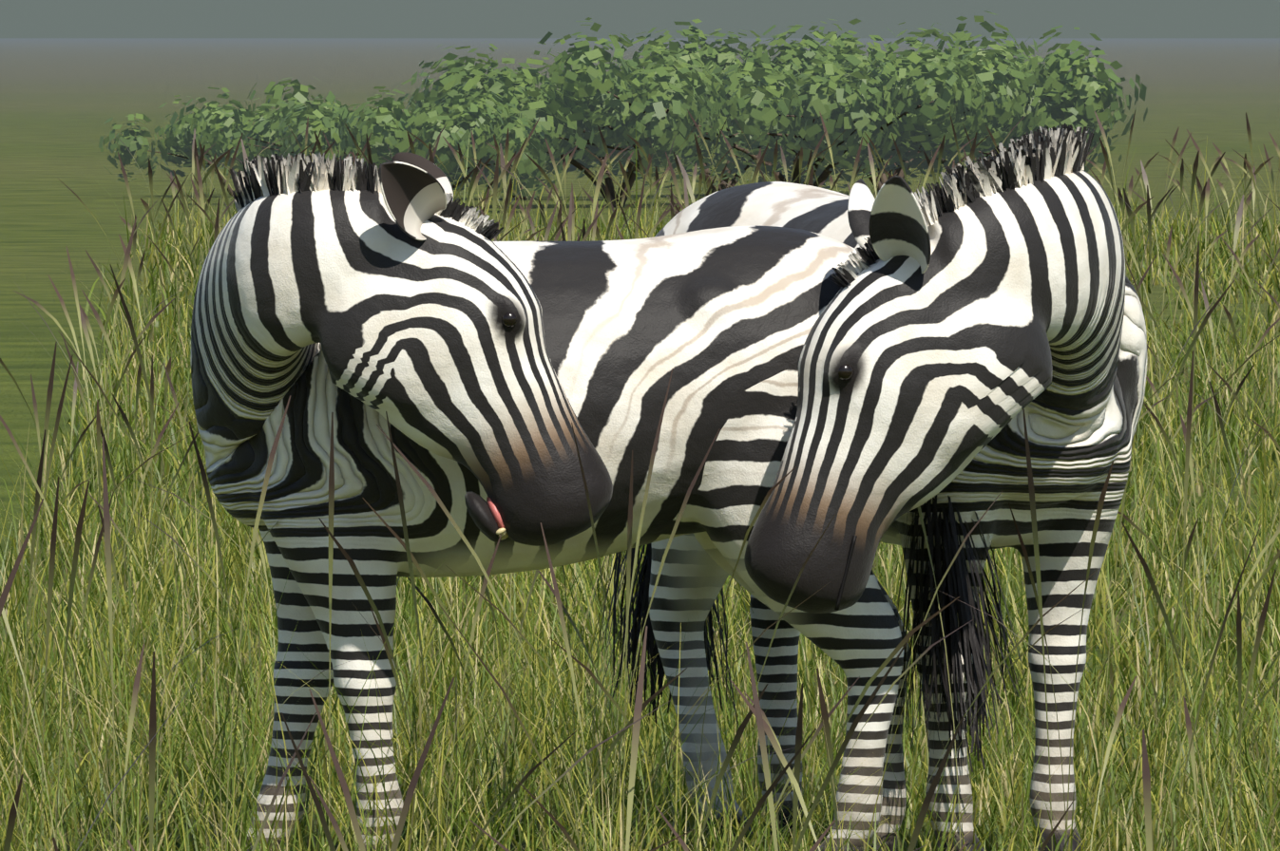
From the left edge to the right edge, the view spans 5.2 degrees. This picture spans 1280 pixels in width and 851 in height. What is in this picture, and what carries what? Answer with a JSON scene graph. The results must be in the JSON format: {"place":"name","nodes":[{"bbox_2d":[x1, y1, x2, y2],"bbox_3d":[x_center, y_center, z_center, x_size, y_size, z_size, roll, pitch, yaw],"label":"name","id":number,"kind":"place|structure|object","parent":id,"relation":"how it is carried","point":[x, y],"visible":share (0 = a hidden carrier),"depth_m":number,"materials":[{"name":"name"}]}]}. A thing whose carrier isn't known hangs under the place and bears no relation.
{"place":"outdoors","nodes":[
{"label":"outdoors","id":0,"kind":"place"},
{"bbox_2d":[52,667,926,850],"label":"grass","id":1,"kind":"structure","parent":0,"point":[55,845],"depth_m":13.98,"materials":[{"name":"green plant"}]},
{"bbox_2d":[0,237,1279,850],"bbox_3d":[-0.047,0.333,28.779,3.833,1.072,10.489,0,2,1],"label":"grass","id":2,"kind":"structure","parent":0,"point":[179,750],"depth_m":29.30,"materials":[{"name":"green plant"}]},
{"bbox_2d":[0,38,1279,850],"bbox_3d":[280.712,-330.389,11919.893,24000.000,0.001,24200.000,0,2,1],"label":"ground","id":3,"kind":"structure","parent":0,"point":[63,101],"depth_m":166.68,"materials":[{"name":"green plant"}]},
{"bbox_2d":[98,87,385,196],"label":"bush","id":4,"kind":"object","parent":3,"relation":"on","point":[171,143],"visible":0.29,"depth_m":143.67,"materials":[{"name":"green plant"}]},
{"bbox_2d":[170,87,414,178],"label":"bush","id":5,"kind":"object","parent":3,"relation":"on","point":[253,143],"visible":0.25,"depth_m":137.56,"materials":[{"name":"green plant"}]},
{"bbox_2d":[269,65,569,200],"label":"bush","id":6,"kind":"object","parent":3,"relation":"on","point":[488,118],"visible":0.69,"depth_m":131.37,"materials":[{"name":"green plant"}]},
{"bbox_2d":[247,47,686,200],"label":"bush","id":7,"kind":"object","parent":3,"relation":"on","point":[276,92],"visible":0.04,"depth_m":141.72,"materials":[{"name":"green plant"}]},
{"bbox_2d":[406,17,725,207],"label":"bush","id":8,"kind":"object","parent":3,"relation":"on","point":[585,101],"visible":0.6,"depth_m":135.02,"materials":[{"name":"green plant"}]},
{"bbox_2d":[190,152,1033,850],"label":"zebra","id":9,"kind":"object","parent":3,"relation":"on","point":[447,334],"visible":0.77,"depth_m":27.55,"materials":[{"name":"multicoloured"}]},
{"bbox_2d":[608,19,867,193],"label":"bush","id":10,"kind":"object","parent":3,"relation":"on","point":[723,58],"visible":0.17,"depth_m":143.75,"materials":[{"name":"green plant"}]},
{"bbox_2d":[614,38,1019,191],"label":"bush","id":11,"kind":"object","parent":3,"relation":"on","point":[838,102],"visible":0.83,"depth_m":137.00,"materials":[{"name":"green plant"}]},
{"bbox_2d":[589,123,1146,850],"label":"zebra","id":12,"kind":"object","parent":3,"relation":"on","point":[967,315],"visible":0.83,"depth_m":27.49,"materials":[{"name":"multicoloured"}]},
{"bbox_2d":[697,10,1049,191],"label":"bush","id":13,"kind":"object","parent":3,"relation":"on","point":[848,47],"visible":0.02,"depth_m":145.08,"materials":[{"name":"green plant"}]},
{"bbox_2d":[806,21,1147,188],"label":"bush","id":14,"kind":"object","parent":3,"relation":"on","point":[1079,94],"visible":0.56,"depth_m":139.47,"materials":[{"name":"green plant"}]},
{"bbox_2d":[947,46,1098,167],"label":"bush","id":15,"kind":"object","parent":3,"relation":"on","point":[1040,60],"depth_m":147.23,"materials":[{"name":"green plant"}]},
{"bbox_2d":[0,0,1279,38],"bbox_3d":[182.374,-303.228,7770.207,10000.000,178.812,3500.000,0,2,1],"label":"sky","id":16,"kind":"structure","parent":0,"point":[512,18],"depth_m":6300.04,"materials":[{"name":"grey"}]},
{"bbox_2d":[4,158,1279,525],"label":"grass","id":17,"kind":"structure","parent":0,"point":[1227,368],"depth_m":58.46,"materials":[{"name":"green plant"}]},
{"bbox_2d":[82,109,1279,347],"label":"grass","id":18,"kind":"structure","parent":0,"point":[502,162],"depth_m":98.26,"materials":[{"name":"green plant"}]}
]}

